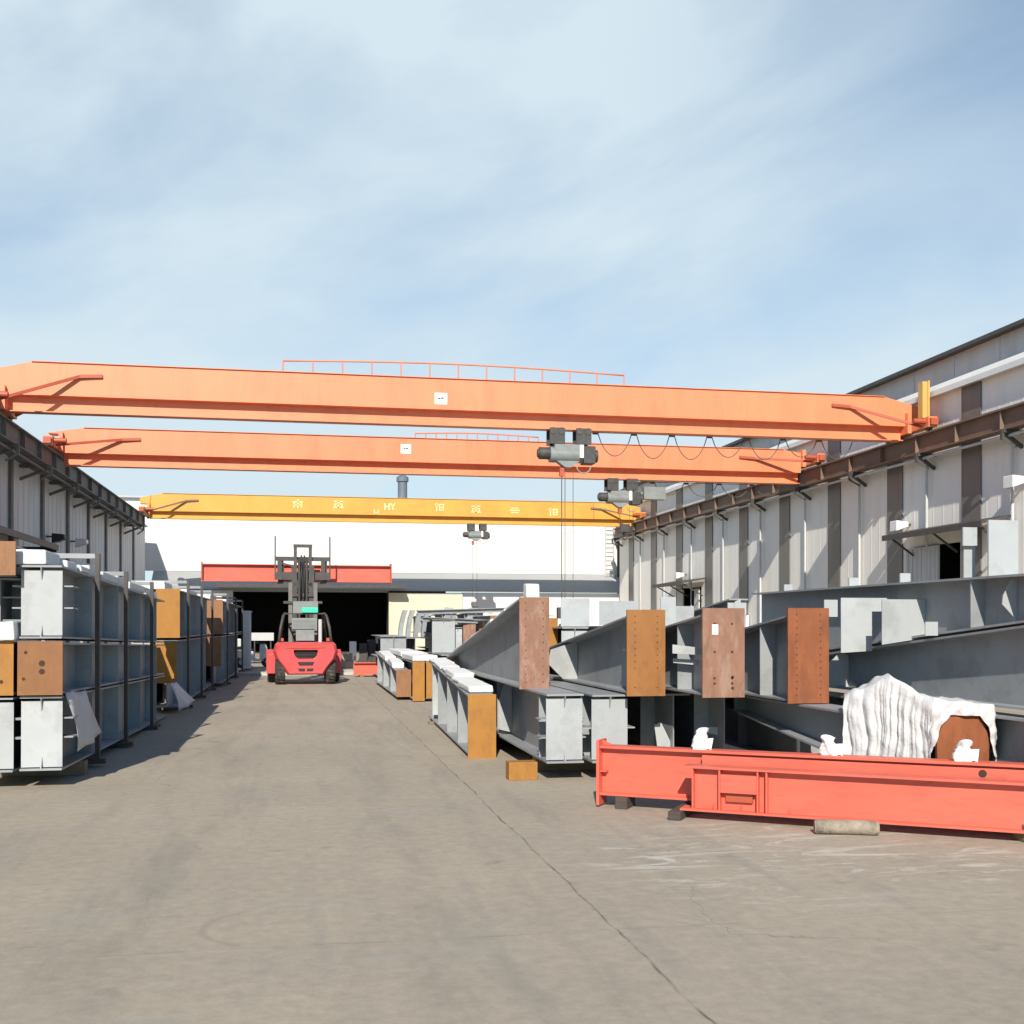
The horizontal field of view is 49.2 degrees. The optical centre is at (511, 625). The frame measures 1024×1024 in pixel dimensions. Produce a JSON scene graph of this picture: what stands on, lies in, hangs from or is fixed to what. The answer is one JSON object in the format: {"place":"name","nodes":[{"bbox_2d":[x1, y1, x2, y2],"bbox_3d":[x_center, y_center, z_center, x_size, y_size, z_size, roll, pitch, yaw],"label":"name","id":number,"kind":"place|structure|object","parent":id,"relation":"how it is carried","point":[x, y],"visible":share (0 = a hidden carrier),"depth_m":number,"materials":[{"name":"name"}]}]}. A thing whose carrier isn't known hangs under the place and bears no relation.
{"place":"outdoors","nodes":[
{"label":"outdoors","id":0,"kind":"place"},
{"bbox_2d":[238,639,266,667],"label":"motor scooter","id":1,"kind":"object","parent":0,"point":[263,649],"visible":0.55,"depth_m":48.15,"materials":[{"name":"metal"}]},
{"bbox_2d":[416,608,504,614],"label":"steel beam","id":2,"kind":"structure","parent":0,"point":[456,611],"depth_m":36.34,"materials":[{"name":"metal"}]},
{"bbox_2d":[0,653,1023,1023],"bbox_3d":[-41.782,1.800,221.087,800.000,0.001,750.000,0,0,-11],"label":"ground","id":3,"kind":"structure","parent":0,"point":[316,849],"depth_m":7.49,"materials":[{"name":"concrete"}]},
{"bbox_2d":[0,694,39,772],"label":"steel girder","id":4,"kind":"object","parent":3,"relation":"on","point":[10,745],"visible":0.14,"depth_m":12.35,"materials":[{"name":"metal"}]},
{"bbox_2d":[0,641,16,695],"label":"steel girder","id":5,"kind":"object","parent":4,"relation":"on","point":[8,668],"visible":0.12,"depth_m":12.26,"materials":[{"name":"metal"}]},
{"bbox_2d":[0,621,21,639],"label":"foam pad","id":6,"kind":"object","parent":5,"relation":"on","point":[10,630],"visible":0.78,"depth_m":12.20,"materials":[{"name":"plastic"}]},
{"bbox_2d":[0,578,111,641],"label":"steel girder","id":7,"kind":"object","parent":5,"relation":"on","point":[10,596],"visible":0.24,"depth_m":12.95,"materials":[{"name":"metal"}]},
{"bbox_2d":[0,541,28,577],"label":"steel girder","id":8,"kind":"object","parent":7,"relation":"on","point":[9,568],"visible":0.11,"depth_m":12.17,"materials":[{"name":"metal"}]},
{"bbox_2d":[0,759,87,776],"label":"timber bearer","id":9,"kind":"object","parent":3,"relation":"on","point":[80,767],"visible":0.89,"depth_m":13.43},
{"bbox_2d":[0,553,106,763],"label":"stacking frame","id":10,"kind":"object","parent":3,"relation":"on","point":[97,759],"visible":0.5,"depth_m":14.28,"materials":[{"name":"metal"}]},
{"bbox_2d":[0,454,147,643],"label":"factory shed","id":11,"kind":"structure","parent":3,"relation":"on","point":[33,514],"depth_m":45.53,"materials":[{"name":"metal"}]},
{"bbox_2d":[0,413,145,534],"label":"crane runway","id":12,"kind":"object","parent":11,"relation":"attached to","point":[23,447],"visible":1,"depth_m":42.41,"materials":[{"name":"metal"}]},
{"bbox_2d":[41,571,133,746],"bbox_3d":[-6.283,0.490,16.470,1.350,2.580,0.120,0,0,-11],"label":"stacking frame","id":13,"kind":"object","parent":3,"relation":"on","point":[126,742],"visible":0.43,"depth_m":16.54,"materials":[{"name":"metal"}]},
{"bbox_2d":[14,675,164,770],"bbox_3d":[-6.096,1.282,17.072,0.640,0.820,9.600,0,-1,-11],"label":"steel girder","id":14,"kind":"object","parent":3,"relation":"on","point":[48,736],"visible":0.78,"depth_m":13.62,"materials":[{"name":"metal"}]},
{"bbox_2d":[65,689,101,751],"bbox_3d":[-5.089,1.092,13.336,0.175,0.696,1.702,0,0,-11],"label":"plastic sheet","id":15,"kind":"object","parent":14,"relation":"hanging from","point":[88,728],"visible":1,"depth_m":13.17,"materials":[{"name":"plastic"}]},
{"bbox_2d":[17,641,163,694],"bbox_3d":[-6.083,0.558,17.005,0.470,0.595,9.533,0,-1,-11],"label":"steel girder","id":16,"kind":"object","parent":14,"relation":"on","point":[52,668],"visible":0.88,"depth_m":13.86,"materials":[{"name":"metal"}]},
{"bbox_2d":[12,565,164,641],"bbox_3d":[-6.096,-0.173,17.072,0.640,0.810,9.600,0,-1,-11],"label":"steel girder","id":17,"kind":"object","parent":16,"relation":"on","point":[57,602],"visible":0.89,"depth_m":14.04,"materials":[{"name":"metal"}]},
{"bbox_2d":[16,549,59,567],"bbox_3d":[-5.421,-0.759,12.660,0.449,0.168,0.609,0,-1,-9],"label":"foam pad","id":18,"kind":"object","parent":17,"relation":"on","point":[32,557],"visible":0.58,"depth_m":12.38,"materials":[{"name":"plastic"}]},
{"bbox_2d":[80,582,157,729],"bbox_3d":[-6.802,0.515,19.272,1.350,2.550,0.120,0,0,-11],"label":"stacking frame","id":19,"kind":"object","parent":3,"relation":"on","point":[151,725],"visible":0.43,"depth_m":19.34,"materials":[{"name":"metal"}]},
{"bbox_2d":[131,580,192,707],"bbox_3d":[-7.603,0.400,24.209,1.350,2.760,0.120,0,0,-11],"label":"stacking frame","id":20,"kind":"object","parent":3,"relation":"on","point":[188,636],"visible":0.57,"depth_m":24.28,"materials":[{"name":"metal"}]},
{"bbox_2d":[157,704,186,709],"bbox_3d":[-7.625,1.740,24.002,1.250,0.120,0.180,0,0,-10],"label":"timber bearer","id":21,"kind":"object","parent":3,"relation":"on","point":[173,708],"visible":0.24,"depth_m":23.97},
{"bbox_2d":[132,636,193,703],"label":"steel girder","id":22,"kind":"object","parent":21,"relation":"on","point":[159,692],"visible":0.14,"depth_m":25.90,"materials":[{"name":"metal"}]},
{"bbox_2d":[155,636,210,707],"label":"steel girder","id":23,"kind":"object","parent":21,"relation":"on","point":[172,660],"visible":0.7,"depth_m":24.18,"materials":[{"name":"metal"}]},
{"bbox_2d":[156,589,210,637],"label":"steel girder","id":24,"kind":"object","parent":23,"relation":"on","point":[172,616],"visible":0.77,"depth_m":23.28,"materials":[{"name":"metal"}]},
{"bbox_2d":[136,581,171,591],"bbox_3d":[-7.736,-0.846,24.184,0.616,0.171,1.814,0,0,-12],"label":"foam pad","id":25,"kind":"object","parent":24,"relation":"on","point":[161,585],"visible":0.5,"depth_m":23.35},
{"bbox_2d":[170,682,194,711],"bbox_3d":[-6.647,1.397,22.458,0.324,0.567,1.424,0,0,-6],"label":"plastic sheet","id":26,"kind":"object","parent":3,"relation":"on","point":[185,699],"visible":1,"depth_m":22.34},
{"bbox_2d":[172,586,205,697],"bbox_3d":[-8.234,0.400,27.550,1.350,2.760,0.120,0,0,-11],"label":"stacking frame","id":27,"kind":"object","parent":3,"relation":"on","point":[201,695],"visible":0.5,"depth_m":27.62,"materials":[{"name":"metal"}]},
{"bbox_2d":[192,590,215,689],"bbox_3d":[-8.866,0.400,30.891,1.350,2.760,0.120,0,0,-11],"label":"stacking frame","id":28,"kind":"object","parent":3,"relation":"on","point":[212,634],"visible":0.43,"depth_m":30.96,"materials":[{"name":"metal"}]},
{"bbox_2d":[197,593,230,683],"bbox_3d":[-9.206,0.400,33.880,1.350,2.760,0.120,0,0,-11],"label":"stacking frame","id":29,"kind":"object","parent":3,"relation":"on","point":[227,595],"visible":0.5,"depth_m":33.95,"materials":[{"name":"metal"}]},
{"bbox_2d":[206,633,241,682],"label":"steel girder","id":30,"kind":"object","parent":3,"relation":"on","point":[220,658],"visible":0.75,"depth_m":33.85,"materials":[{"name":"metal"}]},
{"bbox_2d":[207,600,240,633],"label":"steel girder","id":31,"kind":"object","parent":30,"relation":"on","point":[220,616],"visible":0.81,"depth_m":32.95,"materials":[{"name":"metal"}]},
{"bbox_2d":[217,597,238,677],"bbox_3d":[-10.024,0.400,38.203,1.350,2.760,0.120,0,0,-11],"label":"stacking frame","id":32,"kind":"object","parent":3,"relation":"on","point":[235,676],"visible":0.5,"depth_m":38.27,"materials":[{"name":"metal"}]},
{"bbox_2d":[243,611,252,668],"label":"steel girder","id":33,"kind":"object","parent":3,"relation":"on","point":[247,640],"visible":0.98,"depth_m":44.48,"materials":[{"name":"grey"}]},
{"bbox_2d":[251,633,273,654],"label":"signboard","id":34,"kind":"object","parent":3,"relation":"on","point":[262,637],"visible":0.79,"depth_m":56.61,"materials":[{"name":"metal"}]},
{"bbox_2d":[232,671,353,675],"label":"kerb","id":35,"kind":"structure","parent":3,"relation":"on","point":[265,673],"depth_m":40.42,"materials":[{"name":"concrete"}]},
{"bbox_2d":[266,536,341,684],"bbox_3d":[-6.706,-0.555,35.973,2.340,4.730,4.012,0,0,-13],"label":"forklift","id":36,"kind":"object","parent":3,"relation":"on","point":[306,653],"visible":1,"depth_m":34.76,"materials":[{"name":"metal"}]},
{"bbox_2d":[201,561,391,583],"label":"red beam","id":37,"kind":"structure","parent":36,"relation":"on","point":[265,573],"depth_m":37.39,"materials":[{"name":"metal"}]},
{"bbox_2d":[358,643,368,661],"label":"column base","id":38,"kind":"object","parent":3,"relation":"on","point":[363,652],"visible":0.46,"depth_m":41.64,"materials":[{"name":"metal"}]},
{"bbox_2d":[353,662,376,676],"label":"red beam","id":39,"kind":"structure","parent":3,"relation":"on","point":[361,669],"depth_m":39.39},
{"bbox_2d":[117,495,619,652],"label":"factory hall","id":40,"kind":"structure","parent":3,"relation":"on","point":[426,561],"depth_m":75.07,"materials":[{"name":"metal"}]},
{"bbox_2d":[396,475,408,497],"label":"vent pipe","id":41,"kind":"object","parent":40,"relation":"on","point":[402,480],"visible":0.85,"depth_m":76.66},
{"bbox_2d":[367,640,376,661],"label":"column base","id":42,"kind":"object","parent":3,"relation":"on","point":[371,646],"visible":0.42,"depth_m":41.90,"materials":[{"name":"metal"}]},
{"bbox_2d":[393,654,424,700],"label":"steel girder","id":43,"kind":"object","parent":3,"relation":"on","point":[417,668],"visible":0.54,"depth_m":26.43,"materials":[{"name":"metal"}]},
{"bbox_2d":[402,653,437,660],"bbox_3d":[-2.314,0.771,27.860,0.614,0.137,2.403,0,0,-12],"label":"foam pad","id":44,"kind":"object","parent":43,"relation":"on","point":[418,656],"visible":0.87,"depth_m":26.76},
{"bbox_2d":[418,646,449,659],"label":"steel girder","id":45,"kind":"object","parent":3,"relation":"on","point":[430,649],"visible":0.1,"depth_m":37.91,"materials":[{"name":"metal"}]},
{"bbox_2d":[455,624,475,643],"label":"steel girder","id":46,"kind":"object","parent":45,"relation":"on","point":[468,630],"visible":0.36,"depth_m":36.95,"materials":[{"name":"metal"}]},
{"bbox_2d":[429,661,495,758],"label":"steel girder","id":47,"kind":"object","parent":3,"relation":"on","point":[464,720],"visible":0.78,"depth_m":16.56,"materials":[{"name":"metal"}]},
{"bbox_2d":[445,668,473,677],"bbox_3d":[-0.842,0.765,17.938,0.340,0.108,0.940,0,2,-11],"label":"foam pad","id":48,"kind":"object","parent":47,"relation":"on","point":[456,672],"visible":0.8,"depth_m":17.75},
{"bbox_2d":[458,680,492,692],"bbox_3d":[-0.533,0.857,15.962,0.354,0.100,0.948,0,2,-13],"label":"foam pad","id":49,"kind":"object","parent":47,"relation":"on","point":[474,686],"visible":1,"depth_m":15.58,"materials":[{"name":"plastic"}]},
{"bbox_2d":[506,760,537,780],"bbox_3d":[0.112,1.695,13.139,0.340,0.210,0.220,0,0,-11],"label":"timber block","id":50,"kind":"object","parent":3,"relation":"on","point":[521,769],"depth_m":13.04,"materials":[{"name":"wood"}]},
{"bbox_2d":[533,756,595,771],"bbox_3d":[0.987,1.700,14.027,1.450,0.200,0.200,0,0,-11],"label":"timber bearer","id":51,"kind":"object","parent":3,"relation":"on","point":[585,765],"visible":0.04,"depth_m":13.87,"materials":[{"name":"wood"}]},
{"bbox_2d":[615,796,634,809],"bbox_3d":[1.124,1.741,11.100,0.120,0.118,0.280,0,0,24],"label":"timber bearer","id":52,"kind":"object","parent":3,"relation":"on","point":[623,802],"visible":0.8,"depth_m":10.98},
{"bbox_2d":[668,801,695,820],"bbox_3d":[1.658,1.758,10.700,0.120,0.083,0.800,0,0,24],"label":"timber bearer","id":53,"kind":"object","parent":3,"relation":"on","point":[676,814],"visible":0.54,"depth_m":10.38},
{"bbox_2d":[725,695,843,748],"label":"steel girder","id":54,"kind":"object","parent":3,"relation":"on","point":[809,723],"visible":0.49,"depth_m":12.35,"materials":[{"name":"metal"}]},
{"bbox_2d":[745,608,828,703],"bbox_3d":[2.576,0.320,15.125,0.468,1.020,6.432,0,0,-11],"label":"steel girder","id":55,"kind":"object","parent":54,"relation":"on","point":[787,657],"visible":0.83,"depth_m":12.00,"materials":[{"name":"metal"}]},
{"bbox_2d":[660,597,693,625],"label":"steel girder","id":56,"kind":"object","parent":55,"relation":"on","point":[674,613],"visible":0.16,"depth_m":17.04,"materials":[{"name":"metal"}]},
{"bbox_2d":[596,738,1023,804],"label":"red beam","id":57,"kind":"structure","parent":3,"relation":"on","point":[655,772],"depth_m":10.73,"materials":[{"name":"metal"}]},
{"bbox_2d":[691,727,712,749],"bbox_3d":[1.835,1.084,10.786,0.206,0.210,0.144,0,0,24],"label":"plastic wrap","id":58,"kind":"object","parent":57,"relation":"on","point":[701,740],"visible":1,"depth_m":10.75,"materials":[{"name":"white plastic"}]},
{"bbox_2d":[819,734,843,755],"bbox_3d":[2.942,1.097,10.297,0.225,0.185,0.163,0,0,24],"label":"plastic wrap","id":59,"kind":"object","parent":57,"relation":"on","point":[828,745],"visible":1,"depth_m":10.28,"materials":[{"name":"white plastic"}]},
{"bbox_2d":[951,739,978,761],"bbox_3d":[3.988,1.094,9.843,0.226,0.190,0.146,0,0,24],"label":"plastic wrap","id":60,"kind":"object","parent":57,"relation":"on","point":[963,751],"visible":1,"depth_m":9.81,"materials":[{"name":"white plastic"}]},
{"bbox_2d":[620,318,1023,626],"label":"factory shed","id":61,"kind":"structure","parent":3,"relation":"on","point":[838,534],"depth_m":42.30,"materials":[{"name":"metal"}]},
{"bbox_2d":[677,588,699,609],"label":"door leaf","id":62,"kind":"structure","parent":61,"relation":"in","point":[680,597],"depth_m":60.52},
{"bbox_2d":[612,401,1023,546],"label":"crane runway","id":63,"kind":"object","parent":61,"relation":"attached to","point":[1007,422],"visible":0.96,"depth_m":41.51,"materials":[{"name":"metal"}]},
{"bbox_2d":[138,493,645,526],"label":"bridge crane","id":64,"kind":"object","parent":63,"relation":"on","point":[185,506],"visible":0.94,"depth_m":66.79,"materials":[{"name":"metal"}]},
{"bbox_2d":[463,523,489,607],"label":"electric hoist","id":65,"kind":"object","parent":64,"relation":"hanging from","point":[483,533],"visible":0.88,"depth_m":67.89,"materials":[{"name":"metal"}]},
{"bbox_2d":[43,427,825,497],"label":"bridge crane","id":66,"kind":"object","parent":63,"relation":"on","point":[195,450],"visible":0.95,"depth_m":43.28,"materials":[{"name":"metal"}]},
{"bbox_2d":[597,478,665,539],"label":"electric hoist","id":67,"kind":"object","parent":66,"relation":"hanging from","point":[615,496],"visible":1,"depth_m":44.97,"materials":[{"name":"metal"}]},
{"bbox_2d":[0,360,937,459],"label":"bridge crane","id":68,"kind":"object","parent":63,"relation":"on","point":[96,389],"visible":0.97,"depth_m":35.47,"materials":[{"name":"metal"}]},
{"bbox_2d":[537,427,598,625],"bbox_3d":[1.800,-3.145,36.355,1.986,6.502,0.604,0,0,-11],"label":"electric hoist","id":69,"kind":"object","parent":68,"relation":"hanging from","point":[560,452],"visible":0.86,"depth_m":36.18,"materials":[{"name":"metal"}]},
{"bbox_2d":[890,520,910,531],"bbox_3d":[13.700,-3.484,39.250,0.720,0.379,0.480,0,0,-11],"label":"flood lamp","id":70,"kind":"object","parent":61,"relation":"attached to","point":[897,525],"visible":1,"depth_m":39.01,"materials":[{"name":"metal"}]},
{"bbox_2d":[906,545,939,581],"bbox_3d":[14.068,-0.500,38.380,0.100,4.400,2.000,0,0,-11],"label":"sliding door","id":71,"kind":"structure","parent":61,"relation":"in","point":[915,565],"depth_m":38.24,"materials":[{"name":"metal"}]},
{"bbox_2d":[1003,475,1023,488],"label":"flood lamp","id":72,"kind":"object","parent":61,"relation":"attached to","point":[1010,481],"visible":1,"depth_m":32.66,"materials":[{"name":"metal"}]},
{"bbox_2d":[813,819,879,834],"bbox_3d":[2.882,1.736,9.644,0.538,0.132,0.126,0,0,7],"label":"log","id":73,"kind":"object","parent":3,"relation":"on","point":[849,827],"visible":1,"depth_m":9.60,"materials":[{"name":"wood"}]},
{"bbox_2d":[680,763,1023,833],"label":"red beam","id":74,"kind":"structure","parent":3,"relation":"on","point":[980,804],"depth_m":9.83,"materials":[{"name":"metal"}]},
{"bbox_2d":[828,691,1023,762],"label":"steel girder","id":75,"kind":"object","parent":3,"relation":"on","point":[1009,746],"depth_m":10.36,"materials":[{"name":"metal"}]},
{"bbox_3d":[4.938,0.798,9.278,0.550,0.065,0.100,0,0,-10],"label":"timber bearer","id":76,"kind":"object","parent":75,"relation":"on","visible":0},
{"bbox_2d":[829,625,1023,709],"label":"steel girder","id":77,"kind":"object","parent":76,"relation":"on","point":[986,666],"visible":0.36,"depth_m":11.41,"materials":[{"name":"metal"}]},
{"bbox_2d":[751,520,1023,652],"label":"steel girder","id":78,"kind":"object","parent":77,"relation":"on","point":[862,618],"visible":0.96,"depth_m":11.83,"materials":[{"name":"metal"}]},
{"bbox_2d":[931,715,988,760],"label":"steel girder","id":79,"kind":"object","parent":3,"relation":"on","point":[954,730],"visible":0.24,"depth_m":10.27,"materials":[{"name":"metal"}]},
{"bbox_2d":[842,673,996,760],"bbox_3d":[3.832,1.068,10.867,1.242,1.227,1.401,0,0,-11],"label":"tarpaulin","id":80,"kind":"object","parent":79,"relation":"on","point":[888,715],"visible":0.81,"depth_m":10.52,"materials":[{"name":"fabric"}]},
{"bbox_3d":[0.059,1.700,18.533,1.600,0.200,0.200,0,0,-11],"label":"timber bearer","id":81,"kind":"object","parent":3,"relation":"on","visible":0},
{"bbox_2d":[474,675,585,763],"bbox_3d":[-0.032,1.190,16.379,0.540,0.800,7.000,0,0,-11],"label":"steel girder","id":82,"kind":"object","parent":81,"relation":"on","point":[544,725],"visible":0.76,"depth_m":13.40,"materials":[{"name":"metal"}]},
{"bbox_2d":[446,597,548,688],"bbox_3d":[-0.406,0.220,17.767,0.385,1.160,7.432,0,0,-11],"label":"steel girder","id":83,"kind":"object","parent":82,"relation":"on","point":[509,645],"visible":0.96,"depth_m":15.25,"materials":[{"name":"metal"}]},
{"bbox_2d":[523,584,539,596],"bbox_3d":[0.249,-0.447,14.392,0.183,0.194,0.212,0,0,-13],"label":"foam pad","id":84,"kind":"object","parent":83,"relation":"on","point":[531,590],"visible":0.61,"depth_m":14.29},
{"bbox_2d":[549,678,634,762],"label":"steel girder","id":85,"kind":"object","parent":81,"relation":"on","point":[604,712],"visible":0.46,"depth_m":13.06,"materials":[{"name":"metal"}]},
{"bbox_2d":[474,618,557,654],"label":"steel girder","id":86,"kind":"object","parent":85,"relation":"on","point":[553,635],"visible":0.18,"depth_m":17.29,"materials":[{"name":"metal"}]},
{"bbox_2d":[549,610,664,695],"bbox_3d":[0.845,0.312,16.019,0.670,0.995,6.432,0,0,-11],"label":"steel girder","id":87,"kind":"object","parent":85,"relation":"on","point":[626,654],"visible":0.96,"depth_m":13.80,"materials":[{"name":"metal"}]},
{"bbox_2d":[553,678,689,746],"bbox_3d":[1.344,1.210,16.690,0.420,0.780,6.500,0,0,-11],"label":"steel girder","id":88,"kind":"object","parent":81,"relation":"on","point":[650,719],"visible":0.22,"depth_m":14.15,"materials":[{"name":"metal"}]},
{"bbox_2d":[552,598,589,642],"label":"steel girder","id":89,"kind":"object","parent":88,"relation":"on","point":[575,611],"visible":0.38,"depth_m":16.66,"materials":[{"name":"metal"}]},
{"bbox_2d":[665,608,744,697],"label":"steel girder","id":90,"kind":"object","parent":88,"relation":"on","point":[702,660],"visible":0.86,"depth_m":12.03,"materials":[{"name":"metal"}]},
{"bbox_3d":[3.309,1.720,14.263,2.600,0.160,0.180,0,0,-11],"label":"timber bearer","id":91,"kind":"object","parent":3,"relation":"on","visible":0},
{"bbox_2d":[667,689,724,748],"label":"steel girder","id":92,"kind":"object","parent":91,"relation":"on","point":[693,713],"visible":0.18,"depth_m":13.78,"materials":[{"name":"metal"}]},
{"bbox_2d":[558,601,637,631],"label":"steel girder","id":93,"kind":"object","parent":92,"relation":"on","point":[610,611],"visible":0.16,"depth_m":18.01,"materials":[{"name":"metal"}]},
{"bbox_2d":[725,708,818,752],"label":"steel girder","id":94,"kind":"object","parent":91,"relation":"on","point":[743,732],"visible":0.24,"depth_m":14.81,"materials":[{"name":"metal"}]},
{"bbox_2d":[694,599,747,626],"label":"steel girder","id":95,"kind":"object","parent":94,"relation":"on","point":[733,603],"visible":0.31,"depth_m":16.59,"materials":[{"name":"metal"}]},
{"bbox_3d":[-2.541,1.765,28.524,1.000,0.070,0.160,0,0,-10],"label":"timber bearer","id":96,"kind":"object","parent":3,"relation":"on","visible":0},
{"bbox_2d":[375,651,410,696],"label":"steel girder","id":97,"kind":"object","parent":96,"relation":"on","point":[396,682],"visible":0.79,"depth_m":29.02,"materials":[{"name":"metal"}]},
{"bbox_2d":[425,661,431,698],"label":"steel girder","id":98,"kind":"object","parent":96,"relation":"on","point":[428,679],"visible":0.27,"depth_m":26.52,"materials":[{"name":"metal"}]},
{"bbox_2d":[389,648,422,656],"bbox_3d":[-3.013,0.743,31.539,0.613,0.133,4.512,0,0,-10],"label":"foam pad","id":99,"kind":"object","parent":98,"relation":"on","point":[398,651],"visible":0.74,"depth_m":30.80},
{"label":"steel girder","id":100,"kind":"object","parent":3,"relation":"on","visible":0},
{"bbox_2d":[371,635,406,656],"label":"steel girder","id":101,"kind":"object","parent":100,"relation":"on","point":[387,642],"visible":0.61,"depth_m":36.20,"materials":[{"name":"metal"}]},
{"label":"steel girder","id":102,"kind":"object","parent":3,"relation":"on","visible":0},
{"bbox_2d":[426,652,453,661],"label":"steel girder","id":103,"kind":"object","parent":102,"relation":"on","point":[444,655],"visible":0.1,"depth_m":35.84,"materials":[{"name":"metal"}]},
{"bbox_2d":[416,620,454,653],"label":"steel girder","id":104,"kind":"object","parent":103,"relation":"on","point":[440,639],"visible":0.77,"depth_m":36.29,"materials":[{"name":"metal"}]},
{"bbox_2d":[421,617,485,623],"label":"steel beam","id":105,"kind":"structure","parent":104,"relation":"on","point":[431,619],"depth_m":37.29,"materials":[{"name":"metal"}]},
{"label":"steel girder","id":106,"kind":"object","parent":3,"relation":"on","visible":0},
{"bbox_2d":[406,637,427,649],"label":"steel girder","id":107,"kind":"object","parent":106,"relation":"on","point":[410,642],"visible":0.33,"depth_m":38.18,"materials":[{"name":"metal"}]},
{"bbox_2d":[0,0,1023,592],"label":"sky","id":108,"kind":"structure","parent":0,"point":[805,196],"materials":[{"name":"blue"}]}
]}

